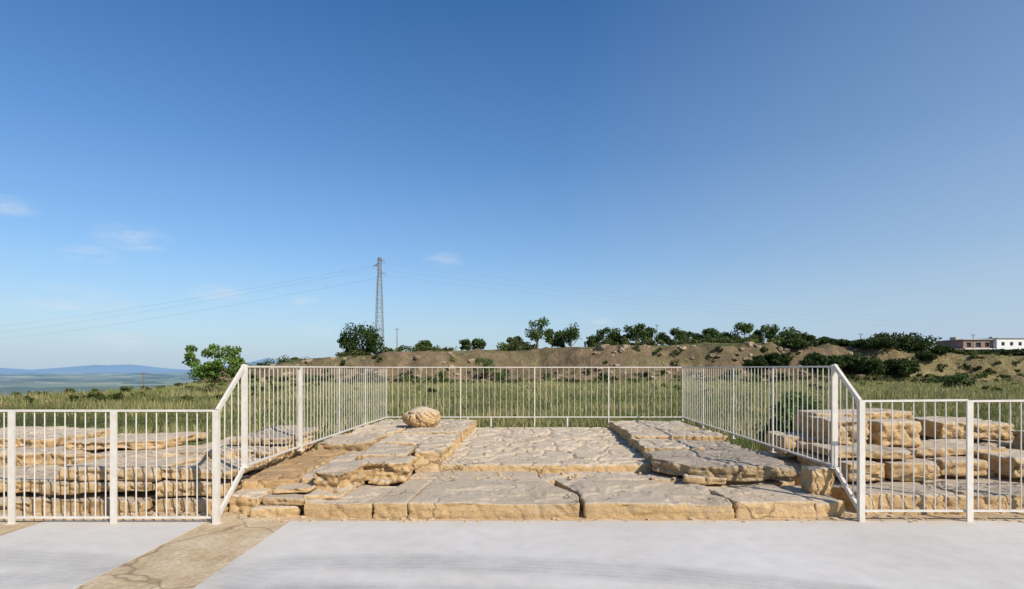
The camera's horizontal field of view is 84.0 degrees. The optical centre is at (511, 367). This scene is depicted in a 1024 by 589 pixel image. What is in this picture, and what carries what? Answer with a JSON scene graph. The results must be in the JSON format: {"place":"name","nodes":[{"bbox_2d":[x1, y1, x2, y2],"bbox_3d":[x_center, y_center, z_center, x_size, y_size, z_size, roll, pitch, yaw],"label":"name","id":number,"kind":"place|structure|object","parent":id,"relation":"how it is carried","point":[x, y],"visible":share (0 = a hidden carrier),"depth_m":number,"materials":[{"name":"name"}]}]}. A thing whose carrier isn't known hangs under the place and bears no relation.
{"place":"outdoors","nodes":[
{"label":"outdoors","id":0,"kind":"place"},
{"bbox_2d":[0,358,277,373],"bbox_3d":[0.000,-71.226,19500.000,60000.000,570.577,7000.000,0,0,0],"label":"distant mountains","id":1,"kind":"structure","parent":0,"point":[108,368],"depth_m":18370.35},
{"bbox_2d":[241,449,345,490],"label":"stone slab","id":2,"kind":"structure","parent":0,"point":[293,470],"depth_m":6.76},
{"bbox_2d":[273,480,315,493],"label":"stone slab","id":3,"kind":"structure","parent":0,"point":[295,488],"depth_m":6.12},
{"bbox_2d":[303,484,358,498],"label":"stone block","id":4,"kind":"structure","parent":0,"point":[317,494],"depth_m":5.97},
{"bbox_2d":[301,451,364,483],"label":"stone slab","id":5,"kind":"structure","parent":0,"point":[307,478],"depth_m":7.26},
{"bbox_2d":[313,461,365,493],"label":"stone block","id":6,"kind":"structure","parent":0,"point":[335,477],"depth_m":6.33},
{"bbox_2d":[304,485,396,517],"bbox_3d":[-1.706,1.480,6.180,0.846,0.254,0.886,0,0,0],"label":"stone step","id":7,"kind":"object","parent":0,"point":[359,501],"visible":0.59,"depth_m":5.80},
{"bbox_2d":[317,434,386,452],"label":"stone slab","id":8,"kind":"structure","parent":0,"point":[352,442],"depth_m":8.31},
{"bbox_2d":[345,424,410,435],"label":"stone slab","id":9,"kind":"structure","parent":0,"point":[367,429],"depth_m":10.05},
{"bbox_2d":[368,478,391,485],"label":"stone block","id":10,"kind":"structure","parent":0,"point":[383,482],"depth_m":6.62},
{"bbox_2d":[356,443,417,459],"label":"stone slab","id":11,"kind":"structure","parent":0,"point":[383,449],"depth_m":7.68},
{"bbox_2d":[358,456,417,483],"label":"stone block","id":12,"kind":"structure","parent":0,"point":[396,469],"depth_m":6.83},
{"bbox_2d":[372,479,432,518],"bbox_3d":[-1.183,1.483,6.376,0.469,0.248,1.272,0,0,0],"label":"stone step","id":13,"kind":"object","parent":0,"point":[393,503],"visible":0.59,"depth_m":5.85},
{"bbox_2d":[379,433,460,449],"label":"stone slab","id":14,"kind":"structure","parent":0,"point":[410,439],"depth_m":9.06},
{"bbox_2d":[371,419,476,433],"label":"stone slab","id":15,"kind":"structure","parent":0,"point":[471,424],"depth_m":11.63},
{"bbox_2d":[402,406,441,427],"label":"boulder","id":16,"kind":"object","parent":15,"relation":"on","point":[421,416],"visible":0.92,"depth_m":10.44,"materials":[{"name":"stone"}]},
{"bbox_2d":[413,441,454,472],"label":"stone slab","id":17,"kind":"structure","parent":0,"point":[431,456],"depth_m":7.49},
{"bbox_2d":[399,425,468,441],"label":"stone slab","id":18,"kind":"structure","parent":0,"point":[462,430],"depth_m":10.12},
{"bbox_2d":[408,470,539,480],"bbox_3d":[-0.467,1.482,7.349,1.641,0.267,0.736,0,0,0],"label":"stone step","id":19,"kind":"object","parent":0,"point":[433,476],"visible":0.26,"depth_m":7.23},
{"bbox_2d":[407,478,579,518],"bbox_3d":[-0.179,1.479,6.370,1.779,0.258,1.294,0,0,0],"label":"stone step","id":20,"kind":"object","parent":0,"point":[481,498],"visible":0.88,"depth_m":5.89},
{"bbox_2d":[0,520,1023,588],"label":"concrete pavement","id":21,"kind":"structure","parent":0,"point":[60,554],"depth_m":4.64,"materials":[{"name":"concrete"}]},
{"bbox_2d":[0,410,211,524],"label":"metal railing","id":22,"kind":"object","parent":21,"relation":"on","point":[11,517],"visible":1,"depth_m":5.59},
{"bbox_2d":[865,399,1023,521],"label":"metal railing","id":23,"kind":"object","parent":21,"relation":"on","point":[969,510],"visible":1,"depth_m":5.66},
{"bbox_2d":[0,342,1023,439],"bbox_3d":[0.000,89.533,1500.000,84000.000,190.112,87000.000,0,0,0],"label":"ground terrain","id":24,"kind":"structure","parent":0,"point":[22,383],"depth_m":107.14,"materials":[{"name":"plant"}]},
{"bbox_2d":[182,343,247,391],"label":"broadleaf tree","id":25,"kind":"object","parent":24,"relation":"on","point":[209,370],"visible":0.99,"depth_m":59.39,"materials":[{"name":"green plant"}]},
{"bbox_2d":[337,331,356,355],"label":"ridge tree","id":26,"kind":"object","parent":24,"relation":"on","point":[343,341],"visible":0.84,"depth_m":120.19,"materials":[{"name":"green plant"}]},
{"bbox_2d":[339,321,383,355],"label":"round tree","id":27,"kind":"object","parent":24,"relation":"on","point":[354,333],"visible":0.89,"depth_m":120.42,"materials":[{"name":"green plant"}]},
{"bbox_2d":[365,333,386,354],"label":"ridge tree","id":28,"kind":"object","parent":24,"relation":"on","point":[371,348],"visible":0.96,"depth_m":120.28,"materials":[{"name":"green plant"}]},
{"bbox_2d":[373,257,385,350],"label":"electricity pylon","id":29,"kind":"object","parent":24,"relation":"on","point":[377,284],"visible":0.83,"depth_m":149.72,"materials":[{"name":"metal"}]},
{"bbox_2d":[5,263,987,338],"bbox_3d":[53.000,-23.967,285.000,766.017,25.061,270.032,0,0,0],"label":"power lines","id":30,"kind":"object","parent":29,"relation":"attached to","point":[473,286],"visible":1,"depth_m":188.10,"materials":[{"name":"metal"}]},
{"bbox_2d":[472,357,499,378],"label":"sapling tree","id":31,"kind":"object","parent":24,"relation":"on","point":[487,363],"visible":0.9,"depth_m":107.37,"materials":[{"name":"green plant"}]},
{"bbox_2d":[363,469,652,486],"bbox_3d":[0.353,2.192,9.422,6.624,1.594,5.824,0,0,0],"label":"stone terrace base","id":32,"kind":"object","parent":24,"relation":"on","point":[394,484],"depth_m":6.99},
{"bbox_2d":[209,364,864,524],"bbox_3d":[0.384,0.744,8.935,6.668,1.573,6.820,0,0,0],"label":"metal railing","id":33,"kind":"object","parent":32,"relation":"on","point":[242,373],"visible":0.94,"depth_m":7.12,"materials":[{"name":"metal"}]},
{"bbox_2d":[441,427,651,473],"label":"stone paving","id":34,"kind":"structure","parent":32,"relation":"on","point":[541,450],"depth_m":8.75,"materials":[{"name":"stone"}]},
{"bbox_2d":[0,347,1023,448],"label":"meadow grass","id":35,"kind":"structure","parent":24,"relation":"on","point":[585,389],"depth_m":41.54,"materials":[{"name":"plant"}]},
{"bbox_2d":[11,335,1023,402],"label":"hillside scrub","id":36,"kind":"object","parent":24,"relation":"on","point":[516,346],"visible":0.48,"depth_m":102.13,"materials":[{"name":"green plant"}]},
{"bbox_2d":[525,317,550,347],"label":"ridge tree","id":37,"kind":"object","parent":24,"relation":"on","point":[534,334],"visible":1,"depth_m":121.51,"materials":[{"name":"green plant"}]},
{"bbox_2d":[543,328,560,347],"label":"ridge tree","id":38,"kind":"object","parent":24,"relation":"on","point":[551,340],"visible":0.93,"depth_m":123.66,"materials":[{"name":"green plant"}]},
{"bbox_2d":[256,342,864,382],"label":"bank rocks","id":39,"kind":"object","parent":24,"relation":"on","point":[622,347],"visible":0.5,"depth_m":107.99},
{"bbox_2d":[558,322,580,346],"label":"ridge tree","id":40,"kind":"object","parent":24,"relation":"on","point":[570,335],"visible":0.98,"depth_m":122.81,"materials":[{"name":"green plant"}]},
{"bbox_2d":[181,434,1013,450],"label":"slope grass","id":41,"kind":"structure","parent":24,"relation":"on","point":[754,445],"depth_m":12.98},
{"bbox_2d":[593,326,621,343],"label":"ridge tree","id":42,"kind":"object","parent":24,"relation":"on","point":[612,334],"visible":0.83,"depth_m":122.86,"materials":[{"name":"green plant"}]},
{"bbox_2d":[623,323,649,342],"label":"ridge tree","id":43,"kind":"object","parent":24,"relation":"on","point":[638,328],"visible":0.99,"depth_m":122.19,"materials":[{"name":"green plant"}]},
{"bbox_2d":[670,327,692,342],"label":"ridge tree","id":44,"kind":"object","parent":24,"relation":"on","point":[676,332],"visible":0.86,"depth_m":123.71,"materials":[{"name":"green plant"}]},
{"bbox_2d":[695,328,719,341],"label":"ridge tree","id":45,"kind":"object","parent":24,"relation":"on","point":[710,333],"visible":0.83,"depth_m":122.92,"materials":[{"name":"green plant"}]},
{"bbox_2d":[730,322,758,340],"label":"ridge tree","id":46,"kind":"object","parent":24,"relation":"on","point":[745,328],"visible":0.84,"depth_m":123.42,"materials":[{"name":"green plant"}]},
{"bbox_2d":[744,355,770,370],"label":"bush","id":47,"kind":"object","parent":24,"relation":"on","point":[757,360],"visible":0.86,"depth_m":104.81,"materials":[{"name":"green plant"}]},
{"bbox_2d":[752,417,781,449],"bbox_3d":[6.339,1.800,13.484,1.118,1.416,1.119,0,0,0],"label":"meadow bush","id":48,"kind":"object","parent":24,"relation":"on","point":[759,434],"visible":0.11,"depth_m":13.59,"materials":[{"name":"green plant"}]},
{"bbox_2d":[760,324,782,340],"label":"ridge tree","id":49,"kind":"object","parent":24,"relation":"on","point":[770,332],"visible":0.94,"depth_m":123.13,"materials":[{"name":"green plant"}]},
{"bbox_2d":[763,352,793,365],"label":"bush","id":50,"kind":"object","parent":24,"relation":"on","point":[776,358],"visible":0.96,"depth_m":104.59,"materials":[{"name":"green plant"}]},
{"bbox_2d":[779,326,802,339],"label":"ridge tree","id":51,"kind":"object","parent":24,"relation":"on","point":[787,335],"visible":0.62,"depth_m":123.17,"materials":[{"name":"green plant"}]},
{"bbox_2d":[762,390,825,436],"bbox_3d":[6.530,1.497,12.982,1.327,2.007,1.484,0,0,0],"label":"meadow bush","id":52,"kind":"object","parent":24,"relation":"on","point":[795,408],"visible":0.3,"depth_m":12.79,"materials":[{"name":"green plant"}]},
{"bbox_2d":[777,338,813,348],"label":"dark tree","id":53,"kind":"object","parent":24,"relation":"on","point":[791,343],"visible":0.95,"depth_m":108.21,"materials":[{"name":"green plant"}]},
{"bbox_2d":[759,451,837,484],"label":"stone block","id":54,"kind":"structure","parent":24,"relation":"on","point":[793,462],"depth_m":7.98,"materials":[{"name":"stone"}]},
{"bbox_2d":[764,431,821,455],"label":"stone block","id":55,"kind":"structure","parent":54,"relation":"on","point":[769,441],"depth_m":7.98,"materials":[{"name":"stone"}]},
{"bbox_2d":[797,451,884,481],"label":"stone block","id":56,"kind":"structure","parent":54,"relation":"on","point":[875,470],"depth_m":6.57,"materials":[{"name":"stone"}]},
{"bbox_2d":[803,351,826,369],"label":"bush","id":57,"kind":"object","parent":24,"relation":"on","point":[814,358],"visible":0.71,"depth_m":105.25,"materials":[{"name":"green plant"}]},
{"bbox_2d":[807,336,838,345],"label":"dark tree","id":58,"kind":"object","parent":24,"relation":"on","point":[824,340],"visible":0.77,"depth_m":112.44,"materials":[{"name":"green plant"}]},
{"bbox_2d":[816,354,846,375],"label":"dark tree","id":59,"kind":"object","parent":24,"relation":"on","point":[831,360],"visible":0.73,"depth_m":102.46,"materials":[{"name":"green plant"}]},
{"bbox_2d":[832,352,869,371],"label":"dark tree","id":60,"kind":"object","parent":24,"relation":"on","point":[848,359],"visible":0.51,"depth_m":103.78,"materials":[{"name":"green plant"}]},
{"bbox_2d":[848,356,889,375],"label":"bush","id":61,"kind":"object","parent":24,"relation":"on","point":[874,366],"visible":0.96,"depth_m":101.82,"materials":[{"name":"green plant"}]},
{"bbox_2d":[848,336,899,349],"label":"dark tree","id":62,"kind":"object","parent":24,"relation":"on","point":[877,343],"visible":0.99,"depth_m":106.44,"materials":[{"name":"green plant"}]},
{"bbox_2d":[869,331,923,347],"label":"dark tree","id":63,"kind":"object","parent":24,"relation":"on","point":[895,336],"visible":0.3,"depth_m":109.62,"materials":[{"name":"green plant"}]},
{"bbox_2d":[883,356,920,376],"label":"bush","id":64,"kind":"object","parent":24,"relation":"on","point":[905,366],"visible":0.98,"depth_m":101.49,"materials":[{"name":"green plant"}]},
{"bbox_2d":[896,334,941,351],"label":"dark tree","id":65,"kind":"object","parent":24,"relation":"on","point":[920,343],"visible":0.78,"depth_m":107.25,"materials":[{"name":"green plant"}]},
{"bbox_2d":[914,351,938,360],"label":"dark tree","id":66,"kind":"object","parent":24,"relation":"on","point":[925,355],"visible":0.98,"depth_m":104.91,"materials":[{"name":"green plant"}]},
{"bbox_2d":[929,345,954,354],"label":"dark tree","id":67,"kind":"object","parent":24,"relation":"on","point":[942,349],"visible":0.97,"depth_m":106.83,"materials":[{"name":"green plant"}]},
{"bbox_2d":[937,372,976,388],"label":"meadow bush","id":68,"kind":"object","parent":24,"relation":"on","point":[958,379],"visible":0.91,"depth_m":69.80,"materials":[{"name":"green plant"}]},
{"bbox_2d":[936,340,992,349],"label":"building","id":69,"kind":"structure","parent":24,"relation":"on","point":[958,344],"depth_m":140.25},
{"bbox_2d":[914,477,1023,513],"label":"stone block","id":70,"kind":"structure","parent":24,"relation":"on","point":[994,492],"depth_m":6.20,"materials":[{"name":"stone"}]},
{"bbox_2d":[937,470,1005,478],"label":"stone block","id":71,"kind":"structure","parent":24,"relation":"on","point":[994,475],"depth_m":7.01,"materials":[{"name":"stone"}]},
{"bbox_2d":[915,455,987,476],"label":"stone block","id":72,"kind":"structure","parent":71,"relation":"on","point":[961,465],"depth_m":6.87,"materials":[{"name":"stone"}]},
{"bbox_2d":[887,439,1005,456],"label":"stone block","id":73,"kind":"structure","parent":72,"relation":"on","point":[940,448],"depth_m":7.19,"materials":[{"name":"stone"}]},
{"bbox_2d":[865,418,921,447],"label":"stone block","id":74,"kind":"structure","parent":73,"relation":"on","point":[886,432],"depth_m":7.35,"materials":[{"name":"stone"}]},
{"bbox_2d":[919,435,1013,448],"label":"stone block","id":75,"kind":"structure","parent":71,"relation":"on","point":[995,443],"depth_m":8.05,"materials":[{"name":"stone"}]},
{"bbox_2d":[914,416,1014,440],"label":"stone block","id":76,"kind":"structure","parent":75,"relation":"on","point":[961,428],"depth_m":7.99,"materials":[{"name":"stone"}]},
{"bbox_2d":[1011,430,1023,449],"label":"stone block","id":77,"kind":"structure","parent":71,"relation":"on","point":[1016,441],"depth_m":7.71,"materials":[{"name":"stone"}]},
{"bbox_2d":[993,338,1023,349],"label":"white wing","id":78,"kind":"structure","parent":24,"relation":"on","point":[1008,343],"depth_m":139.00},
{"bbox_2d":[1003,475,1023,482],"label":"stone block","id":79,"kind":"structure","parent":24,"relation":"on","point":[1013,479],"depth_m":6.89,"materials":[{"name":"stone"}]},
{"bbox_2d":[961,448,1023,477],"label":"stone block","id":80,"kind":"structure","parent":79,"relation":"on","point":[1005,463],"depth_m":6.91,"materials":[{"name":"stone"}]},
{"bbox_2d":[0,506,1023,588],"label":"stone pavement","id":81,"kind":"structure","parent":0,"point":[193,558],"depth_m":5.03,"materials":[{"name":"stone"}]},
{"bbox_2d":[0,492,50,510],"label":"layered rock","id":82,"kind":"object","parent":81,"relation":"on","point":[19,500],"visible":0.1,"depth_m":6.16,"materials":[{"name":"stone"}]},
{"bbox_2d":[0,464,62,492],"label":"layered rock","id":83,"kind":"object","parent":82,"relation":"on","point":[29,477],"visible":0.39,"depth_m":6.52,"materials":[{"name":"stone"}]},
{"bbox_2d":[0,445,96,465],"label":"layered rock","id":84,"kind":"object","parent":83,"relation":"on","point":[29,456],"visible":0.08,"depth_m":7.32,"materials":[{"name":"stone"}]},
{"bbox_2d":[0,426,109,447],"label":"layered rock","id":85,"kind":"object","parent":84,"relation":"on","point":[39,436],"visible":0.77,"depth_m":8.31,"materials":[{"name":"stone"}]},
{"bbox_2d":[27,490,161,514],"bbox_3d":[-4.431,1.506,6.491,1.294,0.296,1.229,0,0,0],"label":"layered rock","id":86,"kind":"object","parent":81,"relation":"on","point":[90,503],"visible":0.33,"depth_m":5.96,"materials":[{"name":"stone"}]},
{"bbox_2d":[39,478,168,494],"bbox_3d":[-4.395,1.295,6.545,1.357,0.159,1.124,0,0,0],"label":"layered rock","id":87,"kind":"object","parent":86,"relation":"on","point":[90,487],"visible":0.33,"depth_m":6.05,"materials":[{"name":"stone"}]},
{"bbox_2d":[56,454,205,481],"bbox_3d":[-4.369,1.159,6.615,1.244,0.185,1.146,0,0,0],"label":"layered rock","id":88,"kind":"object","parent":87,"relation":"on","point":[141,468],"visible":0.66,"depth_m":6.17,"materials":[{"name":"stone"}]},
{"bbox_2d":[66,445,195,464],"bbox_3d":[-4.991,1.317,7.723,1.422,0.484,1.273,0,0,0],"label":"layered rock","id":89,"kind":"object","parent":88,"relation":"on","point":[100,454],"visible":0.21,"depth_m":7.29,"materials":[{"name":"stone"}]},
{"bbox_2d":[66,431,208,449],"bbox_3d":[-5.312,1.042,8.123,1.393,0.171,1.230,0,0,0],"label":"layered rock","id":90,"kind":"object","parent":89,"relation":"on","point":[141,441],"visible":0.8,"depth_m":7.69,"materials":[{"name":"stone"}]},
{"bbox_2d":[153,496,229,512],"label":"layered rock","id":91,"kind":"object","parent":81,"relation":"on","point":[181,504],"visible":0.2,"depth_m":6.02,"materials":[{"name":"stone"}]},
{"bbox_2d":[153,471,257,496],"bbox_3d":[-3.376,1.307,6.494,0.870,0.188,0.997,0,0,0],"label":"layered rock","id":92,"kind":"object","parent":91,"relation":"on","point":[181,488],"visible":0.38,"depth_m":6.08,"materials":[{"name":"stone"}]},
{"bbox_2d":[160,457,266,479],"bbox_3d":[-3.425,1.157,6.582,0.874,0.169,0.990,0,0,0],"label":"layered rock","id":93,"kind":"object","parent":92,"relation":"on","point":[181,471],"visible":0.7,"depth_m":6.21,"materials":[{"name":"stone"}]},
{"bbox_2d":[162,436,316,471],"bbox_3d":[-3.615,1.285,7.746,1.462,0.559,1.619,0,0,0],"label":"layered rock","id":94,"kind":"object","parent":93,"relation":"on","point":[269,462],"visible":0.24,"depth_m":7.31,"materials":[{"name":"stone"}]},
{"bbox_2d":[229,425,318,444],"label":"layered rock","id":95,"kind":"object","parent":94,"relation":"on","point":[235,438],"visible":0.79,"depth_m":7.83,"materials":[{"name":"grey stone"}]},
{"bbox_2d":[228,488,272,513],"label":"stone block","id":96,"kind":"structure","parent":81,"relation":"on","point":[243,501],"depth_m":5.98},
{"bbox_2d":[249,504,303,517],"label":"stone block","id":97,"kind":"structure","parent":81,"relation":"on","point":[267,511],"depth_m":5.81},
{"bbox_2d":[262,491,311,505],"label":"stone slab","id":98,"kind":"structure","parent":97,"relation":"on","point":[272,498],"depth_m":5.87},
{"bbox_2d":[2,470,1023,522],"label":"stone rubble","id":99,"kind":"object","parent":81,"relation":"on","point":[180,513],"visible":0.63,"depth_m":5.79,"materials":[{"name":"stone"}]},
{"bbox_2d":[556,479,734,519],"bbox_3d":[1.409,1.484,6.355,1.757,0.251,1.300,0,0,0],"label":"stone step","id":100,"kind":"object","parent":81,"relation":"on","point":[624,499],"visible":0.84,"depth_m":5.91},
{"bbox_2d":[701,483,816,518],"bbox_3d":[2.641,1.480,6.279,0.909,0.262,1.099,0,0,0],"label":"stone step","id":101,"kind":"object","parent":81,"relation":"on","point":[759,501],"visible":0.69,"depth_m":5.79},
{"bbox_2d":[781,485,844,517],"bbox_3d":[3.249,1.484,6.247,0.349,0.250,0.910,0,0,0],"label":"stone step","id":102,"kind":"object","parent":81,"relation":"on","point":[825,505],"visible":0.43,"depth_m":5.84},
{"bbox_2d":[800,465,833,494],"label":"stone block","id":103,"kind":"structure","parent":102,"relation":"on","point":[817,480],"depth_m":6.14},
{"bbox_2d":[829,478,965,514],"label":"stone block","id":104,"kind":"structure","parent":81,"relation":"on","point":[838,491],"depth_m":5.95,"materials":[{"name":"stone"}]},
{"bbox_2d":[865,457,940,481],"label":"stone block","id":105,"kind":"structure","parent":104,"relation":"on","point":[918,470],"depth_m":6.58,"materials":[{"name":"stone"}]},
{"bbox_2d":[795,441,915,459],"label":"stone block","id":106,"kind":"structure","parent":105,"relation":"on","point":[886,452],"depth_m":6.78,"materials":[{"name":"stone"}]},
{"bbox_2d":[806,416,869,444],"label":"stone block","id":107,"kind":"structure","parent":106,"relation":"on","point":[849,430],"depth_m":7.54,"materials":[{"name":"stone"}]},
{"bbox_2d":[794,408,912,434],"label":"stone block","id":108,"kind":"structure","parent":107,"relation":"on","point":[886,413],"depth_m":8.02,"materials":[{"name":"stone"}]},
{"bbox_2d":[0,0,1023,369],"label":"sky","id":109,"kind":"structure","parent":0,"point":[860,158],"materials":[{"name":"blue"}]},
{"bbox_2d":[537,471,682,485],"bbox_3d":[1.310,1.485,7.342,1.987,0.256,0.757,0,0,0],"label":"stone step","id":110,"kind":"object","parent":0,"point":[551,478],"visible":0.3,"depth_m":7.17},
{"bbox_2d":[608,420,698,435],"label":"stone slab","id":111,"kind":"structure","parent":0,"point":[615,426],"depth_m":11.39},
{"bbox_2d":[631,438,703,457],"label":"stone slab","id":112,"kind":"structure","parent":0,"point":[643,446],"depth_m":8.44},
{"bbox_2d":[619,427,728,447],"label":"stone slab","id":113,"kind":"structure","parent":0,"point":[690,434],"depth_m":9.53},
{"bbox_2d":[683,473,726,484],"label":"stone slab","id":114,"kind":"structure","parent":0,"point":[699,480],"depth_m":6.66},
{"bbox_2d":[691,440,759,453],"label":"stone slab","id":115,"kind":"structure","parent":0,"point":[718,445],"depth_m":8.50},
{"bbox_2d":[726,479,794,486],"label":"stone step","id":116,"kind":"object","parent":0,"point":[778,483],"visible":0.04,"depth_m":6.81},
{"bbox_2d":[644,449,795,481],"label":"stone slab","id":117,"kind":"structure","parent":116,"relation":"on","point":[742,466],"depth_m":6.96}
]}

